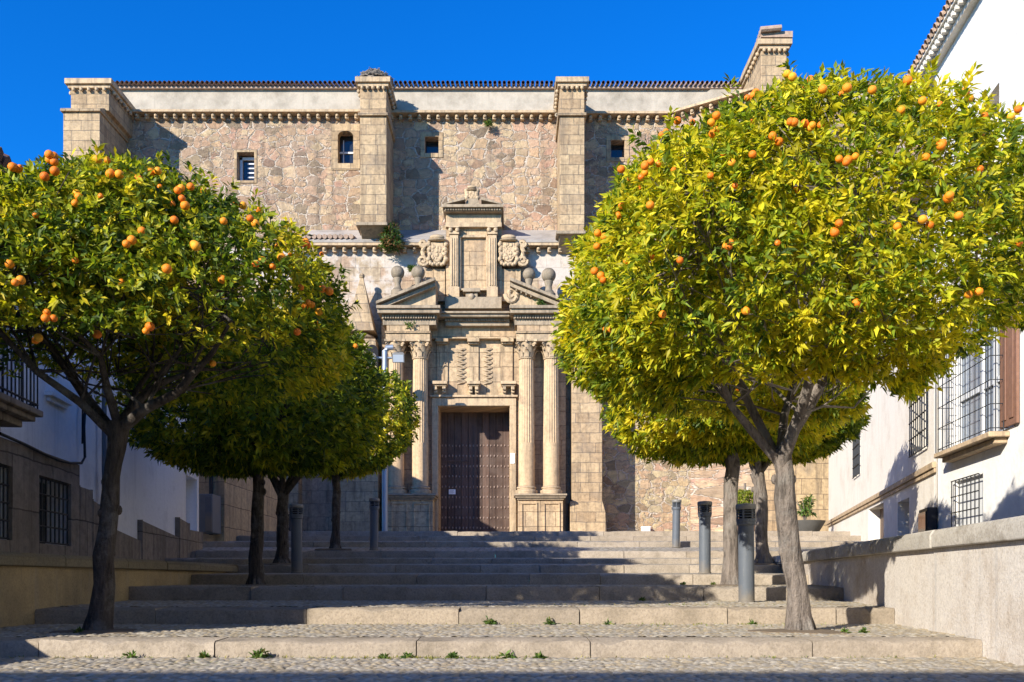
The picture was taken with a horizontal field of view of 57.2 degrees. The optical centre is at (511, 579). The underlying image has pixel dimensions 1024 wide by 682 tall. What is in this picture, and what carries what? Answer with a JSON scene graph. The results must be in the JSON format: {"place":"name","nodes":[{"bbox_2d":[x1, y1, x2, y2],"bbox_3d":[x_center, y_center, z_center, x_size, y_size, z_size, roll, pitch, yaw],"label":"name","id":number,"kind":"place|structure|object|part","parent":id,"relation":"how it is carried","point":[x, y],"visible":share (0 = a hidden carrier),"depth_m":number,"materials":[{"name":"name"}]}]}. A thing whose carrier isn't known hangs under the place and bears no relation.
{"place":"outdoors","nodes":[
{"label":"outdoors","id":0,"kind":"place"},
{"bbox_2d":[8,603,935,659],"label":"grass","id":1,"kind":"structure","parent":0,"point":[493,657],"depth_m":6.66,"materials":[{"name":"green plant"}]},
{"bbox_2d":[0,0,945,168],"label":"sky","id":2,"kind":"structure","parent":0,"point":[43,43],"materials":[{"name":"blue"}]},
{"bbox_2d":[0,656,1023,681],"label":"pavement","id":3,"kind":"structure","parent":0,"point":[560,669],"depth_m":5.76,"materials":[{"name":"grey stone"}]},
{"bbox_2d":[120,650,138,658],"bbox_3d":[-2.701,0.549,6.606,0.130,0.117,0.144,0,0,-31],"label":"weed","id":4,"kind":"object","parent":3,"relation":"on","point":[131,655],"visible":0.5,"depth_m":6.61,"materials":[{"name":"green plant"}]},
{"bbox_2d":[198,650,210,657],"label":"weed","id":5,"kind":"object","parent":3,"relation":"on","point":[203,654],"visible":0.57,"depth_m":6.61,"materials":[{"name":"green plant"}]},
{"bbox_2d":[249,648,272,658],"bbox_3d":[-1.770,0.545,6.627,0.167,0.145,0.144,0,0,-40],"label":"weed","id":6,"kind":"object","parent":3,"relation":"on","point":[258,654],"visible":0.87,"depth_m":6.61,"materials":[{"name":"green plant"}]},
{"bbox_2d":[379,652,389,658],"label":"weed","id":7,"kind":"object","parent":3,"relation":"on","point":[382,655],"visible":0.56,"depth_m":6.61,"materials":[{"name":"green plant"}]},
{"bbox_2d":[399,652,413,658],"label":"weed","id":8,"kind":"object","parent":3,"relation":"on","point":[406,655],"visible":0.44,"depth_m":6.61,"materials":[{"name":"green plant"}]},
{"bbox_2d":[445,651,459,658],"bbox_3d":[-0.421,0.550,6.615,0.121,0.107,0.129,0,0,0],"label":"weed","id":9,"kind":"object","parent":3,"relation":"on","point":[453,654],"visible":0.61,"depth_m":6.61,"materials":[{"name":"green plant"}]},
{"bbox_2d":[498,650,516,658],"bbox_3d":[-0.037,0.541,6.611,0.158,0.117,0.150,0,0,0],"label":"weed","id":10,"kind":"object","parent":3,"relation":"on","point":[509,655],"visible":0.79,"depth_m":6.60,"materials":[{"name":"green plant"}]},
{"bbox_2d":[533,651,546,658],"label":"weed","id":11,"kind":"object","parent":3,"relation":"on","point":[539,655],"visible":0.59,"depth_m":6.61,"materials":[{"name":"green plant"}]},
{"label":"ground","id":12,"kind":"structure","parent":0,"visible":0},
{"bbox_2d":[0,147,202,560],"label":"white house","id":13,"kind":"structure","parent":12,"relation":"on","point":[53,446],"depth_m":12.63,"materials":[{"name":"paint"}]},
{"bbox_2d":[0,465,9,538],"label":"window","id":14,"kind":"structure","parent":13,"relation":"in","point":[3,484],"depth_m":10.55,"materials":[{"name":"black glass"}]},
{"bbox_2d":[39,476,68,545],"bbox_3d":[-6.038,-0.868,12.022,0.343,0.835,1.120,0,0,-7],"label":"window","id":15,"kind":"structure","parent":13,"relation":"in","point":[43,494],"depth_m":12.26,"materials":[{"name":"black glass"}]},
{"bbox_2d":[0,551,237,627],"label":"retaining wall","id":16,"kind":"structure","parent":12,"relation":"on","point":[30,583],"depth_m":9.44,"materials":[{"name":"beige stone"}]},
{"bbox_2d":[0,531,981,657],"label":"stairway","id":17,"kind":"object","parent":12,"relation":"on","point":[431,583],"visible":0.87,"depth_m":9.01,"materials":[{"name":"stone"}]},
{"bbox_2d":[71,626,83,632],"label":"weed","id":18,"kind":"object","parent":17,"relation":"on","point":[79,629],"visible":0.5,"depth_m":7.49,"materials":[{"name":"green plant"}]},
{"bbox_2d":[0,139,362,633],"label":"orange tree","id":19,"kind":"object","parent":17,"relation":"on","point":[139,259],"visible":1,"depth_m":6.98,"materials":[{"name":"green plant"}]},
{"bbox_2d":[165,309,285,540],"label":"stone building","id":20,"kind":"structure","parent":17,"relation":"on","point":[236,499],"depth_m":24.02,"materials":[{"name":"stone"}]},
{"bbox_2d":[199,494,220,533],"bbox_3d":[-7.278,-1.581,22.625,0.324,0.932,0.710,0,0,0],"label":"meter cabinet","id":21,"kind":"object","parent":20,"relation":"attached to","point":[209,513],"visible":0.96,"depth_m":22.30,"materials":[{"name":"grey metal"}]},
{"bbox_3d":[-7.203,-1.570,22.285,0.158,0.830,0.029,0,0,0],"label":"cabinet door","id":22,"kind":"part","parent":21,"relation":"part of","materials":[{"name":"grey paint"}]},
{"bbox_2d":[116,292,391,585],"bbox_3d":[-3.308,-1.716,12.190,3.410,3.710,3.279,0,0,0],"label":"orange tree","id":23,"kind":"object","parent":17,"relation":"on","point":[255,447],"visible":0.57,"depth_m":11.54,"materials":[{"name":"green plant"}]},
{"bbox_2d":[188,363,384,564],"bbox_3d":[-3.820,-2.144,16.024,3.183,3.888,3.284,0,0,0],"label":"orange tree","id":24,"kind":"object","parent":17,"relation":"on","point":[282,488],"visible":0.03,"depth_m":15.92,"materials":[{"name":"green plant"}]},
{"bbox_2d":[289,504,302,572],"bbox_3d":[-3.445,-0.663,15.004,0.225,1.112,0.225,-1,-1,-30],"label":"bollard","id":25,"kind":"object","parent":17,"relation":"on","point":[296,514],"visible":0.96,"depth_m":14.93,"materials":[{"name":"grey metal"}]},
{"bbox_2d":[304,365,421,550],"bbox_3d":[-3.584,-2.687,20.428,3.368,4.165,3.277,0,0,0],"label":"orange tree","id":26,"kind":"object","parent":17,"relation":"on","point":[400,426],"visible":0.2,"depth_m":20.06,"materials":[{"name":"green plant"}]},
{"bbox_2d":[369,498,379,549],"bbox_3d":[-2.939,-1.191,20.005,0.225,1.112,0.225,1,-1,20],"label":"bollard","id":27,"kind":"object","parent":17,"relation":"on","point":[374,506],"visible":0.98,"depth_m":19.93,"materials":[{"name":"grey metal"}]},
{"bbox_2d":[371,344,404,530],"bbox_3d":[-4.470,-4.850,32.900,1.433,6.859,0.407,0,0,0],"label":"floodlight pole","id":28,"kind":"object","parent":17,"relation":"on","point":[397,357],"visible":0.62,"depth_m":32.91,"materials":[{"name":"grey metal"}]},
{"bbox_2d":[482,616,496,624],"bbox_3d":[-0.201,0.400,8.818,0.174,0.138,0.157,0,0,35],"label":"weed","id":29,"kind":"object","parent":17,"relation":"on","point":[491,621],"visible":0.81,"depth_m":8.80,"materials":[{"name":"green plant"}]},
{"bbox_2d":[60,25,928,531],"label":"church","id":30,"kind":"structure","parent":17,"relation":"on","point":[512,435],"depth_m":35.98,"materials":[{"name":"stone"}]},
{"bbox_2d":[234,149,256,182],"bbox_3d":[-10.495,-16.297,37.212,0.893,1.330,0.496,0,0,0],"label":"window","id":31,"kind":"structure","parent":30,"relation":"in","point":[248,165],"depth_m":37.30,"materials":[{"name":"stone"}]},
{"bbox_2d":[331,124,359,169],"bbox_3d":[-6.559,-17.054,37.212,1.125,1.798,0.496,0,0,0],"label":"window","id":32,"kind":"structure","parent":30,"relation":"in","point":[349,145],"depth_m":36.97,"materials":[{"name":"stone"}]},
{"bbox_2d":[357,67,395,88],"bbox_3d":[-5.208,-19.086,35.973,1.546,0.899,1.488,0,0,0],"label":"stork nest","id":33,"kind":"object","parent":30,"relation":"on","point":[373,72],"visible":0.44,"depth_m":35.46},
{"bbox_2d":[376,221,404,254],"bbox_3d":[-4.543,-12.871,35.182,1.196,1.176,1.172,0,0,0],"label":"wall plant","id":34,"kind":"object","parent":30,"relation":"attached to","point":[391,239],"depth_m":35.05,"materials":[{"name":"green plant"}]},
{"bbox_2d":[404,321,414,329],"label":"wall plant","id":35,"kind":"object","parent":30,"relation":"attached to","point":[407,325],"depth_m":34.35,"materials":[{"name":"green plant"}]},
{"bbox_2d":[407,264,414,271],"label":"wall plant","id":36,"kind":"object","parent":30,"relation":"attached to","point":[410,268],"depth_m":35.22,"materials":[{"name":"green plant"}]},
{"bbox_2d":[420,132,442,157],"bbox_3d":[-3.162,-17.138,37.212,0.898,0.999,0.496,0,0,0],"label":"window","id":37,"kind":"structure","parent":30,"relation":"in","point":[433,149],"depth_m":36.97,"materials":[{"name":"stone"}]},
{"bbox_2d":[441,412,508,531],"bbox_3d":[-1.428,-3.817,36.545,2.704,5.434,0.150,0,0,0],"label":"door","id":38,"kind":"structure","parent":30,"relation":"in","point":[474,445],"depth_m":36.50,"materials":[{"name":"brown wood"}]},
{"bbox_2d":[449,489,455,493],"bbox_3d":[-2.323,-3.423,36.458,0.260,0.190,0.014,0,0,0],"label":"paper notice","id":39,"kind":"object","parent":38,"relation":"attached to","point":[452,491],"visible":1,"depth_m":36.45,"materials":[{"name":"white paper"}]},
{"bbox_2d":[482,118,493,127],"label":"wall plant","id":40,"kind":"object","parent":30,"relation":"attached to","point":[487,123],"depth_m":36.68,"materials":[{"name":"green plant"}]},
{"bbox_2d":[536,299,545,304],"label":"wall plant","id":41,"kind":"object","parent":30,"relation":"attached to","point":[540,302],"depth_m":34.24,"materials":[{"name":"green plant"}]},
{"bbox_2d":[606,136,628,161],"bbox_3d":[4.171,-16.986,37.212,0.898,1.033,0.496,0,0,0],"label":"window","id":42,"kind":"structure","parent":30,"relation":"in","point":[614,153],"depth_m":36.97,"materials":[{"name":"stone"}]},
{"bbox_2d":[543,616,556,624],"bbox_3d":[0.349,0.404,8.818,0.153,0.128,0.155,0,0,-27],"label":"weed","id":43,"kind":"object","parent":17,"relation":"on","point":[549,622],"visible":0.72,"depth_m":8.80,"materials":[{"name":"green plant"}]},
{"bbox_2d":[603,619,612,624],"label":"weed","id":44,"kind":"object","parent":17,"relation":"on","point":[607,623],"visible":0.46,"depth_m":8.81,"materials":[{"name":"green plant"}]},
{"bbox_2d":[640,526,650,530],"bbox_3d":[5.167,-1.680,36.285,0.360,0.760,0.310,0,0,0],"label":"utility box","id":45,"kind":"object","parent":17,"relation":"on","point":[645,528],"visible":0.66,"depth_m":36.15,"materials":[{"name":"metal"}]},
{"bbox_2d":[672,499,681,547],"bbox_3d":[3.780,-1.299,21.602,0.225,1.112,0.225,1,0,10],"label":"bollard","id":46,"kind":"object","parent":17,"relation":"on","point":[676,506],"visible":1,"depth_m":21.52,"materials":[{"name":"grey metal"}]},
{"bbox_2d":[697,501,711,573],"bbox_3d":[2.950,-0.654,14.362,0.225,1.112,0.225,1,-2,-40],"label":"bollard","id":47,"kind":"object","parent":17,"relation":"on","point":[704,511],"visible":1,"depth_m":14.29,"materials":[{"name":"grey metal"}]},
{"bbox_2d":[599,287,858,585],"bbox_3d":[2.705,-1.853,12.104,3.235,3.962,3.152,0,0,0],"label":"orange tree","id":48,"kind":"object","parent":17,"relation":"on","point":[704,443],"visible":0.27,"depth_m":11.91,"materials":[{"name":"green plant"}]},
{"bbox_2d":[735,503,755,602],"bbox_3d":[2.618,-0.302,10.494,0.225,1.112,0.225,-1,1,0],"label":"bollard","id":49,"kind":"object","parent":17,"relation":"on","point":[746,521],"visible":0.98,"depth_m":10.42,"materials":[{"name":"grey metal"}]},
{"bbox_2d":[738,483,754,530],"bbox_3d":[7.443,-2.240,30.004,0.898,1.700,0.877,0,0,0],"label":"ball shrub","id":50,"kind":"object","parent":17,"relation":"on","point":[744,494],"visible":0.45,"depth_m":29.82,"materials":[{"name":"green plant"}]},
{"bbox_2d":[548,54,1023,634],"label":"orange tree","id":51,"kind":"object","parent":17,"relation":"on","point":[724,192],"visible":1,"depth_m":6.58,"materials":[{"name":"green plant"}]},
{"bbox_2d":[740,354,871,564],"bbox_3d":[4.471,-2.306,15.995,3.300,4.208,3.090,0,0,0],"label":"orange tree","id":52,"kind":"object","parent":17,"relation":"on","point":[850,431],"visible":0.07,"depth_m":15.87,"materials":[{"name":"green plant"}]},
{"bbox_2d":[796,493,825,530],"bbox_3d":[9.043,-1.988,29.000,1.240,1.438,1.240,0,0,0],"label":"bowl planter","id":53,"kind":"object","parent":17,"relation":"on","point":[804,524],"visible":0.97,"depth_m":28.73,"materials":[{"name":"stone"}]},
{"bbox_2d":[840,627,851,633],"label":"weed","id":54,"kind":"object","parent":17,"relation":"on","point":[844,630],"visible":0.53,"depth_m":7.49,"materials":[{"name":"green plant"}]},
{"bbox_2d":[858,626,869,632],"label":"weed","id":55,"kind":"object","parent":17,"relation":"on","point":[863,630],"visible":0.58,"depth_m":7.49,"materials":[{"name":"green plant"}]},
{"bbox_2d":[826,160,940,540],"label":"cream house","id":56,"kind":"structure","parent":12,"relation":"on","point":[882,470],"depth_m":20.09,"materials":[{"name":"paint"}]},
{"bbox_2d":[852,433,859,478],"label":"window","id":57,"kind":"structure","parent":56,"relation":"in","point":[856,445],"depth_m":24.51,"materials":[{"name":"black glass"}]},
{"bbox_2d":[880,508,883,538],"bbox_3d":[8.672,-1.046,21.581,0.060,1.313,2.180,0,0,13],"label":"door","id":58,"kind":"structure","parent":56,"relation":"in","point":[881,510],"depth_m":22.31,"materials":[{"name":"brown wood"}]},
{"bbox_2d":[908,382,927,457],"bbox_3d":[7.423,-3.062,16.771,0.375,1.571,1.504,0,0,13],"label":"window","id":59,"kind":"structure","parent":56,"relation":"in","point":[921,399],"depth_m":16.62,"materials":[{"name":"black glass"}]},
{"bbox_2d":[918,507,936,531],"bbox_3d":[6.957,-0.923,15.724,0.178,0.546,0.700,0,0,13],"label":"meter box","id":60,"kind":"object","parent":56,"relation":"attached to","point":[927,518],"visible":0.56,"depth_m":15.40,"materials":[{"name":"black metal"}]},
{"bbox_2d":[772,515,1023,665],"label":"retaining wall","id":61,"kind":"structure","parent":12,"relation":"on","point":[966,581],"depth_m":7.42,"materials":[{"name":"stone"}]},
{"bbox_2d":[906,0,1023,528],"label":"white house","id":62,"kind":"structure","parent":12,"relation":"on","point":[979,455],"depth_m":13.47,"materials":[{"name":"paint"}]},
{"bbox_2d":[951,473,982,526],"bbox_3d":[6.839,-1.160,14.032,0.168,0.751,1.169,0,0,7],"label":"window","id":63,"kind":"structure","parent":62,"relation":"in","point":[970,491],"depth_m":14.03,"materials":[{"name":"white paint"}]},
{"bbox_2d":[934,264,1018,462],"bbox_3d":[6.723,-3.029,13.512,0.470,2.392,2.700,0,0,7],"label":"window","id":64,"kind":"structure","parent":62,"relation":"in","point":[987,398],"depth_m":13.35,"materials":[{"name":"white glass"}]}
]}

